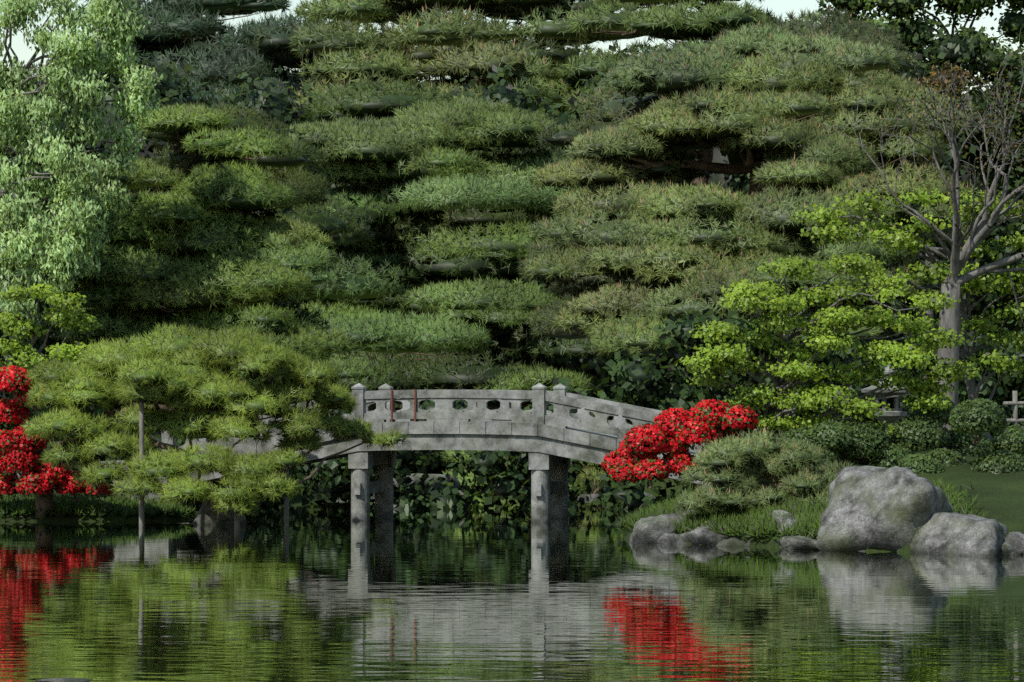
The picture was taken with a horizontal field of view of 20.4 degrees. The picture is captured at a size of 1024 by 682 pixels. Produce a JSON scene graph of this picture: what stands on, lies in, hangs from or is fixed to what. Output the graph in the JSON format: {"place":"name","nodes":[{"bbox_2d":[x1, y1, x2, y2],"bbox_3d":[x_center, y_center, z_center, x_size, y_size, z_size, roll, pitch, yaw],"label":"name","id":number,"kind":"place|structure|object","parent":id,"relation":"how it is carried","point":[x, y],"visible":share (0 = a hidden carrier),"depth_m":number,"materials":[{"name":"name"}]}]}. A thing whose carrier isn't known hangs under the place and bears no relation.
{"place":"outdoors","nodes":[
{"label":"outdoors","id":0,"kind":"place"},
{"bbox_2d":[0,489,1023,681],"bbox_3d":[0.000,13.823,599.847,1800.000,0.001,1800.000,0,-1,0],"label":"pond water","id":1,"kind":"structure","parent":0,"point":[333,593],"depth_m":36.45,"materials":[{"name":"green liquid"}]},
{"bbox_2d":[35,678,92,681],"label":"rock","id":2,"kind":"object","parent":1,"relation":"in","point":[66,680],"visible":0.99,"depth_m":26.62,"materials":[{"name":"grey stone"}]},
{"bbox_2d":[193,498,246,524],"bbox_3d":[-6.092,3.623,58.881,1.002,0.952,0.862,-1,-1,30],"label":"rock","id":3,"kind":"object","parent":1,"relation":"in","point":[206,515],"visible":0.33,"depth_m":58.54,"materials":[{"name":"grey stone"}]},
{"bbox_2d":[578,494,604,498],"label":"rock","id":4,"kind":"object","parent":1,"relation":"in","point":[594,496],"visible":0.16,"depth_m":73.16,"materials":[{"name":"grey stone"}]},
{"bbox_2d":[643,492,654,501],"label":"rock","id":5,"kind":"object","parent":1,"relation":"in","point":[648,494],"visible":0.08,"depth_m":71.38,"materials":[{"name":"grey stone"}]},
{"bbox_2d":[0,436,1023,552],"bbox_3d":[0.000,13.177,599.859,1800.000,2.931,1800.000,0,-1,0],"label":"terrain","id":6,"kind":"structure","parent":0,"point":[1000,496],"depth_m":52.40,"materials":[{"name":"green plant"}]},
{"bbox_2d":[0,283,103,477],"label":"maple tree","id":7,"kind":"object","parent":6,"relation":"on","point":[61,315],"visible":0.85,"depth_m":62.92,"materials":[{"name":"plant"}]},
{"bbox_2d":[0,0,162,320],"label":"tree","id":8,"kind":"object","parent":6,"relation":"on","point":[17,97],"visible":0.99,"depth_m":64.45,"materials":[{"name":"plant"}]},
{"bbox_2d":[0,492,198,521],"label":"shore grass","id":9,"kind":"structure","parent":6,"relation":"on","point":[18,504],"depth_m":60.39,"materials":[{"name":"green plant"}]},
{"bbox_2d":[0,365,114,503],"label":"azalea","id":10,"kind":"object","parent":9,"relation":"on","point":[18,453],"visible":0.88,"depth_m":59.64,"materials":[{"name":"red plant"}]},
{"bbox_2d":[8,472,209,506],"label":"bank shrubs","id":11,"kind":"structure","parent":6,"relation":"on","point":[197,503],"depth_m":62.31,"materials":[{"name":"green plant"}]},
{"bbox_2d":[25,0,359,113],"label":"conifer tree","id":12,"kind":"object","parent":6,"relation":"on","point":[179,29],"visible":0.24,"depth_m":103.10,"materials":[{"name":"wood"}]},
{"bbox_2d":[29,98,375,417],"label":"pine tree","id":13,"kind":"object","parent":6,"relation":"on","point":[194,246],"visible":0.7,"depth_m":67.53,"materials":[{"name":"green plant"}]},
{"bbox_2d":[139,399,288,527],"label":"support poles","id":14,"kind":"object","parent":6,"relation":"on","point":[142,500],"visible":0.32,"depth_m":57.35,"materials":[{"name":"grey wood"}]},
{"bbox_2d":[21,322,409,519],"bbox_3d":[-6.301,1.620,57.895,8.230,4.166,4.079,0,-1,8],"label":"pine tree","id":15,"kind":"object","parent":6,"relation":"on","point":[185,376],"visible":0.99,"depth_m":57.40,"materials":[{"name":"green plant"}]},
{"bbox_2d":[373,473,460,493],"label":"shrub","id":16,"kind":"object","parent":6,"relation":"on","point":[417,477],"visible":0.1,"depth_m":77.54,"materials":[{"name":"green plant"}]},
{"bbox_2d":[98,383,757,522],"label":"stone bridge","id":17,"kind":"structure","parent":6,"relation":"on","point":[557,439],"depth_m":60.08,"materials":[{"name":"stone"}]},
{"bbox_2d":[251,0,615,113],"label":"pine tree","id":18,"kind":"object","parent":6,"relation":"on","point":[453,46],"visible":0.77,"depth_m":99.43,"materials":[{"name":"green plant"}]},
{"bbox_2d":[256,77,641,410],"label":"pine tree","id":19,"kind":"object","parent":6,"relation":"on","point":[454,214],"visible":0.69,"depth_m":84.59,"materials":[{"name":"green plant"}]},
{"bbox_2d":[441,450,530,489],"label":"shrub","id":20,"kind":"object","parent":6,"relation":"on","point":[448,455],"visible":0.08,"depth_m":79.01,"materials":[{"name":"green plant"}]},
{"bbox_2d":[0,17,1023,439],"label":"evergreen trees","id":21,"kind":"object","parent":6,"relation":"on","point":[276,105],"visible":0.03,"depth_m":94.49,"materials":[{"name":"green plant"}]},
{"bbox_2d":[0,305,1023,509],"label":"shrubs","id":22,"kind":"object","parent":6,"relation":"on","point":[330,480],"visible":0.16,"depth_m":66.95,"materials":[{"name":"green plant"}]},
{"bbox_2d":[0,8,1023,435],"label":"forest","id":23,"kind":"object","parent":6,"relation":"on","point":[724,158],"depth_m":102.66,"materials":[{"name":"green plant"}]},
{"bbox_2d":[106,412,923,491],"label":"bank shrubs","id":24,"kind":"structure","parent":6,"relation":"on","point":[439,458],"depth_m":80.69,"materials":[{"name":"green plant"}]},
{"bbox_2d":[568,459,615,494],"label":"shrub","id":25,"kind":"object","parent":6,"relation":"on","point":[593,472],"visible":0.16,"depth_m":75.16,"materials":[{"name":"green plant"}]},
{"bbox_2d":[628,513,684,542],"bbox_3d":[2.772,3.496,51.729,1.331,0.728,0.916,0,-1,0],"label":"rock","id":26,"kind":"object","parent":6,"relation":"on","point":[651,529],"visible":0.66,"depth_m":51.36,"materials":[{"name":"grey stone"}]},
{"bbox_2d":[657,533,686,543],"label":"rock","id":27,"kind":"object","parent":6,"relation":"on","point":[669,538],"visible":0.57,"depth_m":51.15,"materials":[{"name":"grey stone"}]},
{"bbox_2d":[601,399,759,488],"bbox_3d":[3.210,1.945,53.948,3.042,1.703,1.145,0,-1,0],"label":"azalea","id":28,"kind":"object","parent":6,"relation":"on","point":[675,433],"visible":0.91,"depth_m":53.68,"materials":[{"name":"red plant"}]},
{"bbox_2d":[678,521,729,544],"bbox_3d":[3.568,3.554,51.240,0.988,0.652,1.301,1,-1,-32],"label":"rock","id":29,"kind":"object","parent":6,"relation":"on","point":[701,534],"visible":0.43,"depth_m":50.80,"materials":[{"name":"grey stone"}]},
{"bbox_2d":[554,0,908,373],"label":"pine tree","id":30,"kind":"object","parent":6,"relation":"on","point":[666,20],"visible":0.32,"depth_m":97.86,"materials":[{"name":"green plant"}]},
{"bbox_2d":[716,536,750,546],"bbox_3d":[4.097,3.649,50.701,1.105,0.344,0.840,0,-1,-14],"label":"rock","id":31,"kind":"object","parent":6,"relation":"on","point":[733,541],"visible":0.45,"depth_m":50.37,"materials":[{"name":"grey stone"}]},
{"bbox_2d":[516,5,977,413],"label":"pine tree","id":32,"kind":"object","parent":6,"relation":"on","point":[652,243],"visible":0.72,"depth_m":71.16,"materials":[{"name":"green plant"}]},
{"bbox_2d":[671,426,854,514],"bbox_3d":[4.920,2.547,51.679,4.259,2.083,1.895,0,-1,-10],"label":"pine shrub","id":33,"kind":"object","parent":6,"relation":"on","point":[733,466],"visible":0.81,"depth_m":51.25,"materials":[{"name":"green plant"}]},
{"bbox_2d":[771,510,800,536],"bbox_3d":[4.871,3.384,50.417,0.561,0.774,0.955,0,-1,0],"label":"rock","id":34,"kind":"object","parent":6,"relation":"on","point":[787,520],"visible":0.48,"depth_m":50.27,"materials":[{"name":"grey stone"}]},
{"bbox_2d":[778,535,818,549],"bbox_3d":[5.386,3.581,49.785,1.524,0.363,1.175,0,-1,0],"label":"rock","id":35,"kind":"object","parent":6,"relation":"on","point":[795,542],"visible":0.32,"depth_m":49.32,"materials":[{"name":"grey stone"}]},
{"bbox_2d":[615,475,989,545],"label":"peninsula grass","id":36,"kind":"structure","parent":6,"relation":"on","point":[759,521],"depth_m":50.84,"materials":[{"name":"green plant"}]},
{"bbox_2d":[676,251,980,442],"bbox_3d":[6.147,0.542,54.899,5.928,4.592,2.281,0,-1,0],"label":"maple tree","id":37,"kind":"object","parent":6,"relation":"on","point":[788,372],"visible":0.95,"depth_m":54.96,"materials":[{"name":"plant"}]},
{"bbox_2d":[816,466,954,550],"bbox_3d":[6.567,2.961,49.561,2.196,1.590,2.160,-1,-1,25],"label":"rock","id":38,"kind":"object","parent":6,"relation":"on","point":[883,507],"visible":0.72,"depth_m":48.79,"materials":[{"name":"grey stone"}]},
{"bbox_2d":[861,365,915,440],"bbox_3d":[7.751,1.642,58.480,1.160,2.310,1.005,0,-1,0],"label":"stone lantern","id":39,"kind":"object","parent":6,"relation":"on","point":[896,413],"visible":0.27,"depth_m":58.27,"materials":[{"name":"grey stone"}]},
{"bbox_2d":[780,396,1023,474],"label":"shrubs","id":40,"kind":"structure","parent":6,"relation":"on","point":[920,430],"depth_m":53.85,"materials":[{"name":"green plant"}]},
{"bbox_2d":[791,187,1023,440],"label":"maple tree","id":41,"kind":"object","parent":6,"relation":"on","point":[994,360],"visible":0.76,"depth_m":60.28,"materials":[{"name":"plant"}]},
{"bbox_2d":[815,0,1023,402],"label":"tree","id":42,"kind":"object","parent":6,"relation":"on","point":[907,25],"visible":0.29,"depth_m":96.17,"materials":[{"name":"plant"}]},
{"bbox_2d":[823,17,1023,437],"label":"bare tree","id":43,"kind":"object","parent":6,"relation":"on","point":[949,318],"visible":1,"depth_m":59.19,"materials":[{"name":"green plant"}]},
{"bbox_2d":[915,62,971,395],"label":"tree","id":44,"kind":"object","parent":6,"relation":"on","point":[943,74],"visible":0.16,"depth_m":89.17,"materials":[{"name":"plant"}]},
{"bbox_2d":[910,512,1007,556],"bbox_3d":[7.602,3.391,48.739,1.845,0.944,3.458,0,-1,9],"label":"rock","id":45,"kind":"object","parent":6,"relation":"on","point":[950,533],"visible":0.66,"depth_m":47.83,"materials":[{"name":"grey stone"}]},
{"bbox_2d":[998,542,1022,554],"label":"rock","id":46,"kind":"object","parent":6,"relation":"on","point":[1007,549],"visible":0.47,"depth_m":47.61,"materials":[{"name":"grey stone"}]},
{"bbox_2d":[1003,391,1023,425],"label":"fence","id":47,"kind":"object","parent":6,"relation":"on","point":[1015,403],"visible":0.55,"depth_m":57.94,"materials":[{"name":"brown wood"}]},
{"bbox_2d":[1005,532,1023,554],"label":"rock","id":48,"kind":"object","parent":6,"relation":"on","point":[1015,539],"visible":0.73,"depth_m":47.73,"materials":[{"name":"grey stone"}]},
{"bbox_2d":[0,0,1023,121],"label":"sky","id":49,"kind":"structure","parent":0,"point":[23,52],"materials":[{"name":"white"}]}
]}

